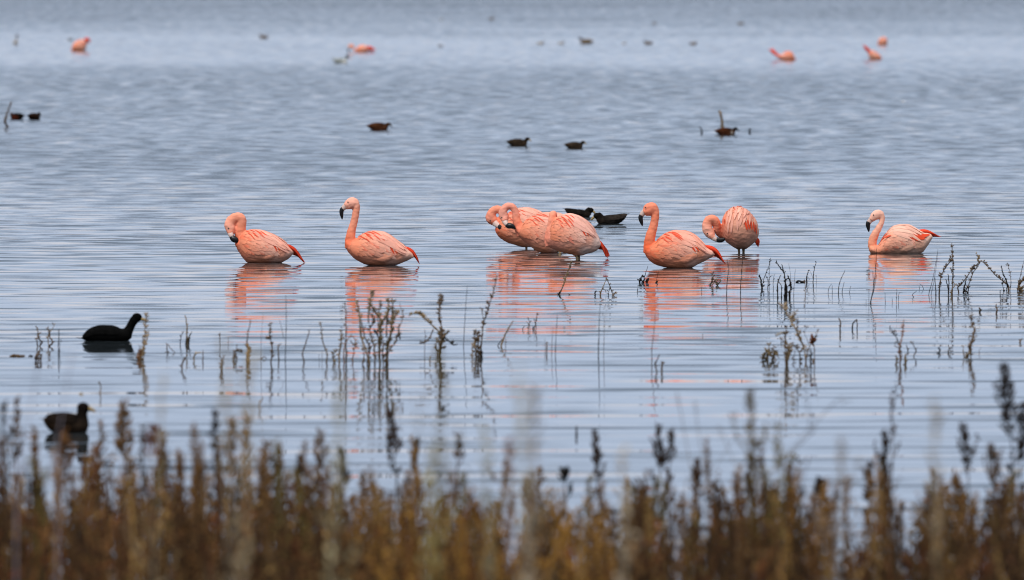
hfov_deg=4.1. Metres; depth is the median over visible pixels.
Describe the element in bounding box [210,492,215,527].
dry stalk
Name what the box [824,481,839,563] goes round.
dry stalk
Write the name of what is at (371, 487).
dry stalk
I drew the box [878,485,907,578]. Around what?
dry stalk
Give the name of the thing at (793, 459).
dry stalk
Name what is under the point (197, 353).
dead plant
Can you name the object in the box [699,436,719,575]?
dry stalk
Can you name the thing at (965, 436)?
dead stalk
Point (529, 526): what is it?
dead stalk
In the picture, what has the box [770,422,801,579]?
dead stalk
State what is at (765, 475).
dry stalk
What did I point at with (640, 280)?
dead plant
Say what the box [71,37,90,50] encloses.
flamingo
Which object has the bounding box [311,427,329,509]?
dead stalk
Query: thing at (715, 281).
dead plant
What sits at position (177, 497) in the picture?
dry stalk
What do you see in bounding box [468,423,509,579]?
dead stalk
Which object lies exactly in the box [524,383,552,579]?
dead stalk
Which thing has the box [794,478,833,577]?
dry stalk
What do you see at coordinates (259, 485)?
dry stalk
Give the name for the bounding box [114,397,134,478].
dead stalk
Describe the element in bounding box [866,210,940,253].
flamingo
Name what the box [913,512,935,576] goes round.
dry stalk
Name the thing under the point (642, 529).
dry stalk
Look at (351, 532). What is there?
dry stalk
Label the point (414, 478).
dry stalk
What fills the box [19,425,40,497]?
dry stalk
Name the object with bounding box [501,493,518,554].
dry stalk
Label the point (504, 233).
flamingo
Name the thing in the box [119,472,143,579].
dry stalk
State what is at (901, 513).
dry stalk
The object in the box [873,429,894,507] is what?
dead stalk
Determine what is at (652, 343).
dead plant
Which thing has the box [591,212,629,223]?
coot
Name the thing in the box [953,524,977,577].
dry stalk
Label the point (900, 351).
dead plant
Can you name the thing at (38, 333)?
dead plant
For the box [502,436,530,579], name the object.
dead stalk
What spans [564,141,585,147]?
duck
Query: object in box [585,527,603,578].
dry stalk
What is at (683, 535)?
dry stalk
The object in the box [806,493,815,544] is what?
dry stalk
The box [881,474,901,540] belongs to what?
dry stalk
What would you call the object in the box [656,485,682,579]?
dry stalk
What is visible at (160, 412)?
dead stalk
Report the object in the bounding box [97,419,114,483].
dry stalk
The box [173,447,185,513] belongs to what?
dry stalk
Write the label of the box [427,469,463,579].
dry stalk
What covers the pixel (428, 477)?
dead stalk
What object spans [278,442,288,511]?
dry stalk
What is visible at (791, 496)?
dry stalk
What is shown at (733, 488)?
dry stalk
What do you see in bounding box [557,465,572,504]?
dead stalk
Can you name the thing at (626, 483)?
dry stalk
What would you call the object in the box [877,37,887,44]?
flamingo
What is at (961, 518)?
dry stalk
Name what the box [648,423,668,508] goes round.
dead stalk
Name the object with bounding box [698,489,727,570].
dry stalk
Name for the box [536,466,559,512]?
dry stalk
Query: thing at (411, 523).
dry stalk
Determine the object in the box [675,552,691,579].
dry stalk
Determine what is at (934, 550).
dry stalk
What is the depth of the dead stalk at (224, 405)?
35.97 m
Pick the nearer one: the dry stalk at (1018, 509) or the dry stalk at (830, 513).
the dry stalk at (830, 513)
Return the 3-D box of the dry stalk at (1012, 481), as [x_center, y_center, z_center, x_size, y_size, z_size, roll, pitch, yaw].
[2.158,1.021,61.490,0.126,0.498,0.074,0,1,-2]
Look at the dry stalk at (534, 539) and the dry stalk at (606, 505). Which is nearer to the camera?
the dry stalk at (534, 539)
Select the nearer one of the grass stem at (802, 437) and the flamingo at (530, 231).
the grass stem at (802, 437)
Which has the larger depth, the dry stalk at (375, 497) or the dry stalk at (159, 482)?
the dry stalk at (375, 497)
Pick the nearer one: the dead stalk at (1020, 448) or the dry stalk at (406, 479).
the dry stalk at (406, 479)
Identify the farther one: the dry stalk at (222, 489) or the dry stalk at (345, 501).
the dry stalk at (345, 501)
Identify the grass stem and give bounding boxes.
[14,357,38,579]
[50,351,72,579]
[676,392,694,550]
[694,400,707,534]
[695,434,737,504]
[718,425,747,546]
[745,394,815,579]
[752,397,852,555]
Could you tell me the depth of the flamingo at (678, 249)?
117.16 m
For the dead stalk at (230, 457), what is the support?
on the bank
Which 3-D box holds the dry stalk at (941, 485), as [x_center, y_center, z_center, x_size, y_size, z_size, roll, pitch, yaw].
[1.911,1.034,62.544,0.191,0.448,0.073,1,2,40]
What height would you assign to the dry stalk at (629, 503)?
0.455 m
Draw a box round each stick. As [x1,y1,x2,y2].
[4,102,11,126]
[718,110,723,127]
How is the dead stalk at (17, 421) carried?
on the bank
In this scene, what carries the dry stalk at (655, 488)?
on the bank
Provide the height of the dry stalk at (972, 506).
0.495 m
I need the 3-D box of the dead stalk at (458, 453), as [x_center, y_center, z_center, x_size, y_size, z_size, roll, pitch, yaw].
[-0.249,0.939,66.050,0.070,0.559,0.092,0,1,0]
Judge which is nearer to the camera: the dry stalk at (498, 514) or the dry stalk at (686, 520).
the dry stalk at (498, 514)
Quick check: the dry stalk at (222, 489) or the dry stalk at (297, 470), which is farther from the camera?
the dry stalk at (297, 470)
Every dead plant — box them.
[34,350,41,360]
[35,325,42,345]
[46,323,54,345]
[58,330,61,353]
[135,312,149,359]
[180,315,191,344]
[193,352,203,360]
[218,357,223,370]
[232,344,242,359]
[244,319,251,362]
[261,318,274,362]
[277,298,286,359]
[302,330,309,362]
[319,322,328,362]
[331,302,358,362]
[354,289,403,363]
[409,293,456,356]
[463,285,467,345]
[470,275,497,356]
[498,321,512,345]
[522,312,538,328]
[546,315,557,353]
[557,261,571,294]
[594,277,617,295]
[598,309,604,354]
[637,267,648,282]
[651,312,655,363]
[654,354,664,371]
[709,271,720,284]
[740,259,742,295]
[758,258,774,288]
[760,342,778,359]
[775,260,795,297]
[775,326,792,365]
[779,302,818,361]
[806,261,815,281]
[828,271,850,292]
[870,249,876,303]
[891,320,907,364]
[928,243,956,294]
[956,252,980,292]
[961,314,976,357]
[980,260,1010,290]
[1017,263,1023,290]
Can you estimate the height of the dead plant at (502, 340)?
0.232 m
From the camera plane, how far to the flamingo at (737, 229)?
122.80 m
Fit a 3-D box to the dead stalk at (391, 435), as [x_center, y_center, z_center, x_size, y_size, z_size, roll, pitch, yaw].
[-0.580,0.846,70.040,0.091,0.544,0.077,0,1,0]
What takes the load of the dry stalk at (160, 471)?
on the bank
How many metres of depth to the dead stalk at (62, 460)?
62.06 m
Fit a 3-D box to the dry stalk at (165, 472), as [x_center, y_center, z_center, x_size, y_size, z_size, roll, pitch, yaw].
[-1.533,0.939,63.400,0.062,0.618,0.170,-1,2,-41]
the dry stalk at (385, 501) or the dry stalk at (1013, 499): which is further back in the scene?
the dry stalk at (1013, 499)
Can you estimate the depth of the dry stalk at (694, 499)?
67.00 m
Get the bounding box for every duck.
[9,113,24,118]
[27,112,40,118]
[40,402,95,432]
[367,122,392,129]
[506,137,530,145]
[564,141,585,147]
[714,127,738,134]
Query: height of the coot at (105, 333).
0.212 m
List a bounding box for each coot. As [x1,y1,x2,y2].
[76,313,143,340]
[563,207,594,216]
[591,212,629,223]
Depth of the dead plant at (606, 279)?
108.28 m
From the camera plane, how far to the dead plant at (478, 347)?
92.53 m
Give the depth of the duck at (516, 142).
184.71 m
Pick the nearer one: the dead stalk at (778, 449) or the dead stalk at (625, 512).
the dead stalk at (625, 512)
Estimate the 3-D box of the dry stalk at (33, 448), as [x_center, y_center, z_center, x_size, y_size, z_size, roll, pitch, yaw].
[-1.920,0.948,57.856,0.156,0.751,0.075,0,1,2]
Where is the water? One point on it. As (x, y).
(150, 150)
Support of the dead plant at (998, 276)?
on the water
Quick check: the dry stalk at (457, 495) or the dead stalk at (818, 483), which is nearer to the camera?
the dry stalk at (457, 495)
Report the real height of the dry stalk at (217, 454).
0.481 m
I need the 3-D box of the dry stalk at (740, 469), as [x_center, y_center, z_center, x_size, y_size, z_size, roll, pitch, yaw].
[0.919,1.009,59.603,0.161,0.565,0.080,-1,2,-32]
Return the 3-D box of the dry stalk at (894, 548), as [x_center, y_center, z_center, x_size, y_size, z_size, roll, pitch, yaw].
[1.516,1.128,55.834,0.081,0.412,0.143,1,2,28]
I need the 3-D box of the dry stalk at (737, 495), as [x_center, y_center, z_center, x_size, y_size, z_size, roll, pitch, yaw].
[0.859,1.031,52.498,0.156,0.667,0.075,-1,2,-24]
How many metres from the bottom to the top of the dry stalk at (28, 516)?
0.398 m
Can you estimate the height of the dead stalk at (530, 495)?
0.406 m
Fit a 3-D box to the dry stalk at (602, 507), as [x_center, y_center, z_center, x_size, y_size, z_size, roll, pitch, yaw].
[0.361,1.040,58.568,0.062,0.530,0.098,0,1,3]
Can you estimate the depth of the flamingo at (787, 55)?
310.02 m
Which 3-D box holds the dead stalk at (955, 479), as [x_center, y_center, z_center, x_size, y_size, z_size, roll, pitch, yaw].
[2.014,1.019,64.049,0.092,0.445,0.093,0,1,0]
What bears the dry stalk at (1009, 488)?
on the bank
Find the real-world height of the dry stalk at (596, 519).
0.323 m
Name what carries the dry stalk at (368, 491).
on the bank
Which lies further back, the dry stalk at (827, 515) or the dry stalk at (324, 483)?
the dry stalk at (324, 483)
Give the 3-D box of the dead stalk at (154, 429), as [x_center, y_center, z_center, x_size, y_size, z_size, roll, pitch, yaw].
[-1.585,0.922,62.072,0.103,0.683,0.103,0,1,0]
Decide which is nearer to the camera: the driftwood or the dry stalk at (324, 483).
the dry stalk at (324, 483)
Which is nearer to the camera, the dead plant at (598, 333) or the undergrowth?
the undergrowth
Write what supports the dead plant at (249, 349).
on the water
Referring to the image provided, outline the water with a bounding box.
[0,0,1023,579]
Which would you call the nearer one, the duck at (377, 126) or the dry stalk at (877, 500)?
the dry stalk at (877, 500)
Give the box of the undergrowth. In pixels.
[0,443,1023,579]
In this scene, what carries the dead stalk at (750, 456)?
on the bank
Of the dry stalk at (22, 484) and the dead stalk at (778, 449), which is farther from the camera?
the dry stalk at (22, 484)
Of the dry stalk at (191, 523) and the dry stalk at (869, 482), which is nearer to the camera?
the dry stalk at (191, 523)
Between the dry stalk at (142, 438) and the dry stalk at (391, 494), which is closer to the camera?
the dry stalk at (142, 438)
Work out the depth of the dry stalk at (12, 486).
62.56 m
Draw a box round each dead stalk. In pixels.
[0,399,24,569]
[2,395,23,496]
[51,426,77,547]
[110,368,175,579]
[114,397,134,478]
[139,423,159,510]
[207,408,226,509]
[209,349,256,579]
[217,336,261,579]
[218,417,239,535]
[231,412,257,519]
[253,438,275,517]
[287,451,304,521]
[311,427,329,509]
[314,378,357,579]
[339,446,352,495]
[385,407,402,484]
[405,438,419,499]
[416,342,465,579]
[418,442,454,579]
[452,432,465,518]
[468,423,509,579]
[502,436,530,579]
[513,362,555,579]
[519,478,535,512]
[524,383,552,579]
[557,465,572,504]
[590,429,605,506]
[615,445,641,579]
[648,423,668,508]
[665,427,676,516]
[689,457,704,514]
[729,388,767,563]
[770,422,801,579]
[809,435,863,579]
[812,475,824,523]
[861,460,874,532]
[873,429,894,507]
[879,391,899,520]
[928,396,944,579]
[949,467,968,530]
[957,421,979,511]
[982,442,1002,522]
[992,361,1023,523]
[1009,402,1023,524]
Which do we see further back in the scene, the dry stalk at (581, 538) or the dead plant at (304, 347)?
the dead plant at (304, 347)
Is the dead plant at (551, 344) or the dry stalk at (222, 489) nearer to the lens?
the dry stalk at (222, 489)
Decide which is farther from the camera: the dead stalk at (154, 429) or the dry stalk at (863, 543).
the dead stalk at (154, 429)
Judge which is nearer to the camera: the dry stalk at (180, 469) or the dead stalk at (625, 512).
the dead stalk at (625, 512)
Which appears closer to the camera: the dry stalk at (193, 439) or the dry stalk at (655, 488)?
the dry stalk at (193, 439)
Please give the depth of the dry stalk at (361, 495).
65.15 m
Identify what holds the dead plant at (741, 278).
on the water
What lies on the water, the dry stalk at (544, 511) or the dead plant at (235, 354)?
the dead plant at (235, 354)
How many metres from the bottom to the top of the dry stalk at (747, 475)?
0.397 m
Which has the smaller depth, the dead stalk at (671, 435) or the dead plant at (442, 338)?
the dead stalk at (671, 435)
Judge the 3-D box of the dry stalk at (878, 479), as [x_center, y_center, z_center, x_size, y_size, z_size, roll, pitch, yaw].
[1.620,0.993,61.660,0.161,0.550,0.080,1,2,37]
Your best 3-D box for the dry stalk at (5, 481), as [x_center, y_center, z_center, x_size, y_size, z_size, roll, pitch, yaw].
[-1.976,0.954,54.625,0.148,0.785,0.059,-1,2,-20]
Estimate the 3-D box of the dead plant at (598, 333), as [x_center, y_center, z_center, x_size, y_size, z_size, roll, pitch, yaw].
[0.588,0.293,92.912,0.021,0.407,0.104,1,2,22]
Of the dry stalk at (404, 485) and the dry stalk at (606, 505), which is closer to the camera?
the dry stalk at (404, 485)
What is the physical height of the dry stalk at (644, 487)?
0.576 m
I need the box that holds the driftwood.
[9,354,24,356]
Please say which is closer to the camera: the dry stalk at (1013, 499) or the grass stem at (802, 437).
the grass stem at (802, 437)
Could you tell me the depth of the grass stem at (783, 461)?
58.76 m
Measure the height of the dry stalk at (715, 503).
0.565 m
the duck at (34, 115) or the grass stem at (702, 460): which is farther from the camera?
the duck at (34, 115)
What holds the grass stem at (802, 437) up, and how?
on the bank
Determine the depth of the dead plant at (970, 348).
92.41 m
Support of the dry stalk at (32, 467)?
on the bank
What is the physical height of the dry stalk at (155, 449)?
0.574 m
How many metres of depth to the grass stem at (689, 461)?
61.20 m
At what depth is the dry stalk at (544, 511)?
62.50 m
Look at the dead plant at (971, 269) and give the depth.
108.99 m
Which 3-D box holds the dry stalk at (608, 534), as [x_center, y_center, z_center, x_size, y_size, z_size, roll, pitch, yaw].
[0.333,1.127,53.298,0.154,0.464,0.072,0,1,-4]
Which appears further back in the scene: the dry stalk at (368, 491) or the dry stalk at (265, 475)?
the dry stalk at (265, 475)
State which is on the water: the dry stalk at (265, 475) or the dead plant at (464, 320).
the dead plant at (464, 320)
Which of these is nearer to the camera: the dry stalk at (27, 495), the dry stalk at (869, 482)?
the dry stalk at (869, 482)
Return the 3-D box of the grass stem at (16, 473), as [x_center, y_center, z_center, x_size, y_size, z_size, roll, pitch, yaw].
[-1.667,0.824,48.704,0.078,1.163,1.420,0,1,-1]
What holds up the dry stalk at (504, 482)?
on the bank
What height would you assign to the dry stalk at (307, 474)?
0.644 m
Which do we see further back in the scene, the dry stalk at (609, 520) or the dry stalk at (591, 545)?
the dry stalk at (609, 520)
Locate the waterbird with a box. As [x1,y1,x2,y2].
[578,37,594,42]
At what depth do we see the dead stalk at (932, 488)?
40.03 m
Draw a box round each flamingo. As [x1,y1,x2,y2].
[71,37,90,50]
[224,212,304,262]
[339,197,419,264]
[347,44,374,51]
[485,205,540,248]
[498,203,561,252]
[544,211,609,258]
[638,202,725,267]
[702,206,759,251]
[769,48,795,59]
[863,45,881,58]
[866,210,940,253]
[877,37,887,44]
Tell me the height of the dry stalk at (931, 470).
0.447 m
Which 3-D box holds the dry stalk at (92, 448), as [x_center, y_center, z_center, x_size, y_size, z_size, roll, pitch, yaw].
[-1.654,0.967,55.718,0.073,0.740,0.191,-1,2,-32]
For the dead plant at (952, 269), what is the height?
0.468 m
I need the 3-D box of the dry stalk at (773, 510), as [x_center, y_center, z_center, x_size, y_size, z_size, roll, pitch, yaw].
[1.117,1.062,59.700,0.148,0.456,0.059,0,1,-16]
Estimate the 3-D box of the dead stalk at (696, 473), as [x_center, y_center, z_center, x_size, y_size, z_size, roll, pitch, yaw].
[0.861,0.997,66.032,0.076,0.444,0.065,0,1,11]
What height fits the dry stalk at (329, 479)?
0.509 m
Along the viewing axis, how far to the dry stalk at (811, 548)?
53.23 m
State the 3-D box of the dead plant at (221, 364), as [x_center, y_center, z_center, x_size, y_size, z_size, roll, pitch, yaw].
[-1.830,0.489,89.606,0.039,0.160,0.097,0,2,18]
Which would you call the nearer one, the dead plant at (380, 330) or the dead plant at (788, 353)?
the dead plant at (788, 353)
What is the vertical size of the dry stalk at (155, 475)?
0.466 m
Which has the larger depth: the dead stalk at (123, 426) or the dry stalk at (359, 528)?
the dead stalk at (123, 426)
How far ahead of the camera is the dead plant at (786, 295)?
107.55 m
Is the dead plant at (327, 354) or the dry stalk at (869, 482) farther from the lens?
the dead plant at (327, 354)
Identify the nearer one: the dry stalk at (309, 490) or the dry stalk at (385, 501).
the dry stalk at (309, 490)
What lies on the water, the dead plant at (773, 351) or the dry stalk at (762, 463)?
the dead plant at (773, 351)
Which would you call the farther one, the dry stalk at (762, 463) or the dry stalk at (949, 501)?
the dry stalk at (762, 463)
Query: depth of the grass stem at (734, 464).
59.21 m
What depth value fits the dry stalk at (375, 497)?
62.47 m
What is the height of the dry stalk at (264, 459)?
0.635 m
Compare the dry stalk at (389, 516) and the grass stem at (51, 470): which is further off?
the dry stalk at (389, 516)
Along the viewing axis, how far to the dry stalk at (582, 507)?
61.48 m
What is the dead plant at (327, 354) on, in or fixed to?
on the water
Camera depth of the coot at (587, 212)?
138.25 m
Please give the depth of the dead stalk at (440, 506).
40.03 m
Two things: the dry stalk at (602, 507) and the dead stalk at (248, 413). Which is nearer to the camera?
the dead stalk at (248, 413)
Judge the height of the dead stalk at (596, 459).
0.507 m
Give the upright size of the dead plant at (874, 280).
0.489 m
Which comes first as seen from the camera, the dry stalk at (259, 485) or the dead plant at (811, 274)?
the dry stalk at (259, 485)
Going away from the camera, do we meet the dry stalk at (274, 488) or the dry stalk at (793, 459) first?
the dry stalk at (274, 488)
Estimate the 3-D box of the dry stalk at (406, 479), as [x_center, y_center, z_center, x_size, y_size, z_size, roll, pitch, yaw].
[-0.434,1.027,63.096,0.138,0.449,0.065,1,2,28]
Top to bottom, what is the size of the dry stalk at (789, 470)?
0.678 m
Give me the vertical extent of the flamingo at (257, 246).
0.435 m
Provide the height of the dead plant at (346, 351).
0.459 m
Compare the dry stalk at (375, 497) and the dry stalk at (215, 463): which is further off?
the dry stalk at (375, 497)
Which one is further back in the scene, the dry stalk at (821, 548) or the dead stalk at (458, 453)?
the dead stalk at (458, 453)
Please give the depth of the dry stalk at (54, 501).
61.05 m
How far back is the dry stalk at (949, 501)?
61.87 m
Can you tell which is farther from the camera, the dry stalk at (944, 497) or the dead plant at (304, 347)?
the dead plant at (304, 347)
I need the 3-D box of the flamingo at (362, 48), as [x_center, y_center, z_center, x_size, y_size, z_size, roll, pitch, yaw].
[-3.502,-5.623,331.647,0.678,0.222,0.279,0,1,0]
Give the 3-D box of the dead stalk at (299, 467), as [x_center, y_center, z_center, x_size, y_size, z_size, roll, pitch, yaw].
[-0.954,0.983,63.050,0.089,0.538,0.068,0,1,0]
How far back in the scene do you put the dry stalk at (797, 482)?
54.37 m
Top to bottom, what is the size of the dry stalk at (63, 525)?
0.645 m
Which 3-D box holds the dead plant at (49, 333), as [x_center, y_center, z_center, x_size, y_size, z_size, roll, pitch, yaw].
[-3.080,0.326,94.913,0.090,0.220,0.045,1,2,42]
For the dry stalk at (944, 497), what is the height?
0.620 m
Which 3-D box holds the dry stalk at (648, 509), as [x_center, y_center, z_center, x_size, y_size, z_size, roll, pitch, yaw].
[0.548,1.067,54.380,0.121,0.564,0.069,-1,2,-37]
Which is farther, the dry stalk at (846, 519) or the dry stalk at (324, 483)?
the dry stalk at (324, 483)
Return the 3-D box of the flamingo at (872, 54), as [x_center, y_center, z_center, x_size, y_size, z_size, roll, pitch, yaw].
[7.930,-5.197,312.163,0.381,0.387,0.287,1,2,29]
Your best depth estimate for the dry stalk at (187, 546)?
54.86 m
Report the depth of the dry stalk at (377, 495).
55.19 m
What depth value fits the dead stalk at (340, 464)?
37.97 m
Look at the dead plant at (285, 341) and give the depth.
91.83 m
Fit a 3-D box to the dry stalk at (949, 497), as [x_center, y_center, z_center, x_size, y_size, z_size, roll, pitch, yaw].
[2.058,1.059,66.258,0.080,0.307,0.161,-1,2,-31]
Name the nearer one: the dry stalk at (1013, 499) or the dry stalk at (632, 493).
the dry stalk at (632, 493)
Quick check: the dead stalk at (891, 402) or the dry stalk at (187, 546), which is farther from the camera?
the dead stalk at (891, 402)
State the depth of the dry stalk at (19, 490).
65.75 m
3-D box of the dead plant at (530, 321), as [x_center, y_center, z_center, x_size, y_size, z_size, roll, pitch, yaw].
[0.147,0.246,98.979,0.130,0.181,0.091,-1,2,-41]
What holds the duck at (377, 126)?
on the water
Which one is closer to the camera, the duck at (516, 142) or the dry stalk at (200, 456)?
the dry stalk at (200, 456)
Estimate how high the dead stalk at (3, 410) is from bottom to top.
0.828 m
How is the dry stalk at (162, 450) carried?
on the bank
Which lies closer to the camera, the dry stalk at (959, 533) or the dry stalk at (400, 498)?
the dry stalk at (959, 533)
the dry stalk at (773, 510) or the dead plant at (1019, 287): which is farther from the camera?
the dead plant at (1019, 287)
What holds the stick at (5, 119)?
on the water
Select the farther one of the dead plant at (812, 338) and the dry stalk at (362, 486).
the dead plant at (812, 338)
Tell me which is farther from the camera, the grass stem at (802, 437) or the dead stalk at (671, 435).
the dead stalk at (671, 435)
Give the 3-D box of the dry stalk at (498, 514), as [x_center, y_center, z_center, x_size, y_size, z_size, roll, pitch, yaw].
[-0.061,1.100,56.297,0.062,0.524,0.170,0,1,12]
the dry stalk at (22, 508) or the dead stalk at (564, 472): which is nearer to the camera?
the dry stalk at (22, 508)
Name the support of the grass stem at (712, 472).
on the bank
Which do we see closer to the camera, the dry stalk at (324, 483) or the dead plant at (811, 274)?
the dry stalk at (324, 483)
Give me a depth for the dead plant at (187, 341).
95.28 m
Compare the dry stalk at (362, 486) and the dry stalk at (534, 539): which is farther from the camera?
the dry stalk at (362, 486)
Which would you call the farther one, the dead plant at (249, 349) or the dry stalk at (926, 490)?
the dead plant at (249, 349)
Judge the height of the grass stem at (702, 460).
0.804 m
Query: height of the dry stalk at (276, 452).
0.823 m
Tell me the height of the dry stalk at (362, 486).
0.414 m
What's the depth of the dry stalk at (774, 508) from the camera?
58.08 m
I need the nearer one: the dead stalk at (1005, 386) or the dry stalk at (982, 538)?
the dry stalk at (982, 538)
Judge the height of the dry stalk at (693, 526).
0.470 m
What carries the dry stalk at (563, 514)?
on the bank
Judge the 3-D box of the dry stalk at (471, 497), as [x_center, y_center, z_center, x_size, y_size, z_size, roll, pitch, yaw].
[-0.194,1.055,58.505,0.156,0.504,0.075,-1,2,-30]
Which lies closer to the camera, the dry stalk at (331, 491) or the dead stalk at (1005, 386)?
the dry stalk at (331, 491)
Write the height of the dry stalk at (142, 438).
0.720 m
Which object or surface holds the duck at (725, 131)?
on the water
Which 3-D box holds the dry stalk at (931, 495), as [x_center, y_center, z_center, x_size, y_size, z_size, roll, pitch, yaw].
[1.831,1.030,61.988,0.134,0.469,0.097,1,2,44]
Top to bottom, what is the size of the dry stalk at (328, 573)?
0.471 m
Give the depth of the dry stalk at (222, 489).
58.34 m
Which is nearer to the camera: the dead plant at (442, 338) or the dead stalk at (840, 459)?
the dead stalk at (840, 459)
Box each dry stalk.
[0,437,15,570]
[0,440,6,527]
[2,496,35,577]
[5,477,25,534]
[10,474,22,536]
[13,505,48,575]
[14,473,30,525]
[18,507,24,536]
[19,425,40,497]
[20,431,56,541]
[22,455,48,563]
[25,494,51,545]
[29,468,53,579]
[46,449,83,558]
[46,470,60,568]
[75,443,98,579]
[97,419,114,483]
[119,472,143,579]
[123,424,147,543]
[141,467,160,525]
[146,457,167,528]
[147,441,176,507]
[153,431,178,508]
[157,457,194,566]
[157,491,180,533]
[158,427,169,528]
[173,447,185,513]
[176,453,188,576]
[177,490,195,576]
[181,505,193,577]
[186,422,212,515]
[187,437,206,579]
[203,463,229,564]
[206,450,230,579]
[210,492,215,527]
[212,447,238,495]
[253,446,281,503]
[254,458,268,553]
[258,448,281,538]
[258,452,293,571]
[269,437,293,575]
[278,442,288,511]
[287,467,314,570]
[289,468,311,507]
[291,440,314,539]
[304,467,315,529]
[307,466,336,567]
[308,436,319,491]
[313,484,336,573]
[320,514,342,579]
[326,472,341,533]
[335,489,351,518]
[336,496,367,579]
[343,509,363,579]
[349,469,385,579]
[351,470,368,535]
[351,477,373,519]
[364,485,381,574]
[372,483,383,516]
[373,482,395,578]
[378,487,390,531]
[380,498,408,578]
[383,491,397,538]
[393,484,420,553]
[398,482,409,525]
[399,522,420,569]
[403,435,432,514]
[403,471,424,513]
[409,465,434,579]
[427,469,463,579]
[446,485,480,548]
[453,490,462,547]
[454,471,469,558]
[486,458,517,522]
[490,503,502,575]
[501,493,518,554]
[528,470,544,579]
[535,500,552,554]
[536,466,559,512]
[555,509,567,577]
[566,506,594,562]
[570,524,590,579]
[574,513,602,561]
[581,529,611,579]
[582,474,596,525]
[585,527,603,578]
[588,500,609,536]
[593,479,607,553]
[602,510,633,556]
[611,475,630,526]
[616,496,632,566]
[628,486,636,522]
[629,491,650,578]
[633,469,663,548]
[642,496,669,579]
[647,468,673,514]
[648,476,666,552]
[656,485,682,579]
[658,483,669,522]
[665,496,687,579]
[674,491,697,551]
[675,520,705,579]
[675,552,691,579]
[685,469,705,517]
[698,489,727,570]
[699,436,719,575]
[711,490,736,579]
[713,463,745,557]
[721,502,739,578]
[725,472,748,550]
[725,479,766,579]
[741,464,751,509]
[756,449,765,515]
[757,466,784,579]
[764,480,782,579]
[766,467,805,579]
[767,489,788,550]
[778,463,792,579]
[779,453,801,536]
[788,478,795,551]
[793,498,825,579]
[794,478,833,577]
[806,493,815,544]
[808,493,821,578]
[809,499,836,579]
[814,497,829,579]
[820,485,835,570]
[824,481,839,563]
[838,475,858,579]
[849,514,868,577]
[863,469,890,579]
[865,486,884,579]
[866,456,903,540]
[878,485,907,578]
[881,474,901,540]
[885,525,904,579]
[891,500,913,536]
[907,483,931,533]
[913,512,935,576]
[924,472,936,522]
[928,467,946,527]
[930,497,951,579]
[931,486,959,579]
[938,475,965,555]
[944,484,956,522]
[944,493,967,547]
[948,494,968,579]
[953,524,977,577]
[968,491,979,565]
[971,493,1004,579]
[988,450,1002,529]
[997,490,1023,550]
[998,469,1023,535]
[999,474,1023,579]
[1008,477,1017,530]
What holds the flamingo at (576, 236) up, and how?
on the water
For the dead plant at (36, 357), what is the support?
on the water
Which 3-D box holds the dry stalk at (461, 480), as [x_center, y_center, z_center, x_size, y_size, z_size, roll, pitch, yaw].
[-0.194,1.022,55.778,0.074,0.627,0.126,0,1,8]
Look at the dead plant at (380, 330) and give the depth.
90.94 m
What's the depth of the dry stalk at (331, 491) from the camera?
56.84 m
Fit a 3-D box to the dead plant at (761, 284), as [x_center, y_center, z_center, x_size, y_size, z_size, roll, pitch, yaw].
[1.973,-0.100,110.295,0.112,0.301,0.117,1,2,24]
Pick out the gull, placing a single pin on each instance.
(340, 60)
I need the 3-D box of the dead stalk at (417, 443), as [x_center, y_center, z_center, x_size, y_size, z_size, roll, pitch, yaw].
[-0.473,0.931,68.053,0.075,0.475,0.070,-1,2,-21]
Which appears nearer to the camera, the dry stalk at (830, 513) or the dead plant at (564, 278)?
the dry stalk at (830, 513)
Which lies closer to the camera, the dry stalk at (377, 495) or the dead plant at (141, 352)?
the dry stalk at (377, 495)
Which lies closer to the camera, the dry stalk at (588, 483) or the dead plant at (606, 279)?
the dry stalk at (588, 483)
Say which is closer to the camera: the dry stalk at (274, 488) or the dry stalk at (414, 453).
the dry stalk at (274, 488)
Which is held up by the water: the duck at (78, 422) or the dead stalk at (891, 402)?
the duck at (78, 422)
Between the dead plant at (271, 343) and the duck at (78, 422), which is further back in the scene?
the dead plant at (271, 343)
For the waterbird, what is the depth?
357.69 m
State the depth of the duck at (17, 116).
211.26 m
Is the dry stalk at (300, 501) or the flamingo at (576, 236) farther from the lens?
the flamingo at (576, 236)
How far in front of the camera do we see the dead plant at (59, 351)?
93.11 m
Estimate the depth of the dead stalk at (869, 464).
65.04 m
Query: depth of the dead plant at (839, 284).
109.01 m
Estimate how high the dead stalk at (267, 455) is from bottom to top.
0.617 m
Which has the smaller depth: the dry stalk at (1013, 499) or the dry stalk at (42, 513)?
the dry stalk at (42, 513)
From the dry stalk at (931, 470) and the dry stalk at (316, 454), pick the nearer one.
the dry stalk at (931, 470)
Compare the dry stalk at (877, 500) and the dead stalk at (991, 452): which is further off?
the dead stalk at (991, 452)
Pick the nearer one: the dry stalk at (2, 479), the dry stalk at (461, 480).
the dry stalk at (2, 479)
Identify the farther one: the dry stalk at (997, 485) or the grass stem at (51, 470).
the dry stalk at (997, 485)
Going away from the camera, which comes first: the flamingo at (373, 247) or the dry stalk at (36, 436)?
the dry stalk at (36, 436)
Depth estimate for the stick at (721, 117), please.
194.91 m
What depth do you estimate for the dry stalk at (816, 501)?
56.05 m
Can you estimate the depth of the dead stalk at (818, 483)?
66.04 m
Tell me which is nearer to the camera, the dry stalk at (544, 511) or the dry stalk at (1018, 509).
the dry stalk at (1018, 509)
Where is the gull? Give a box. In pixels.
[331,55,349,62]
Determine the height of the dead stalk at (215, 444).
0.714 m
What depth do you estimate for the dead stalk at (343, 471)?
66.01 m
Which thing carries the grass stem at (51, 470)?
on the bank

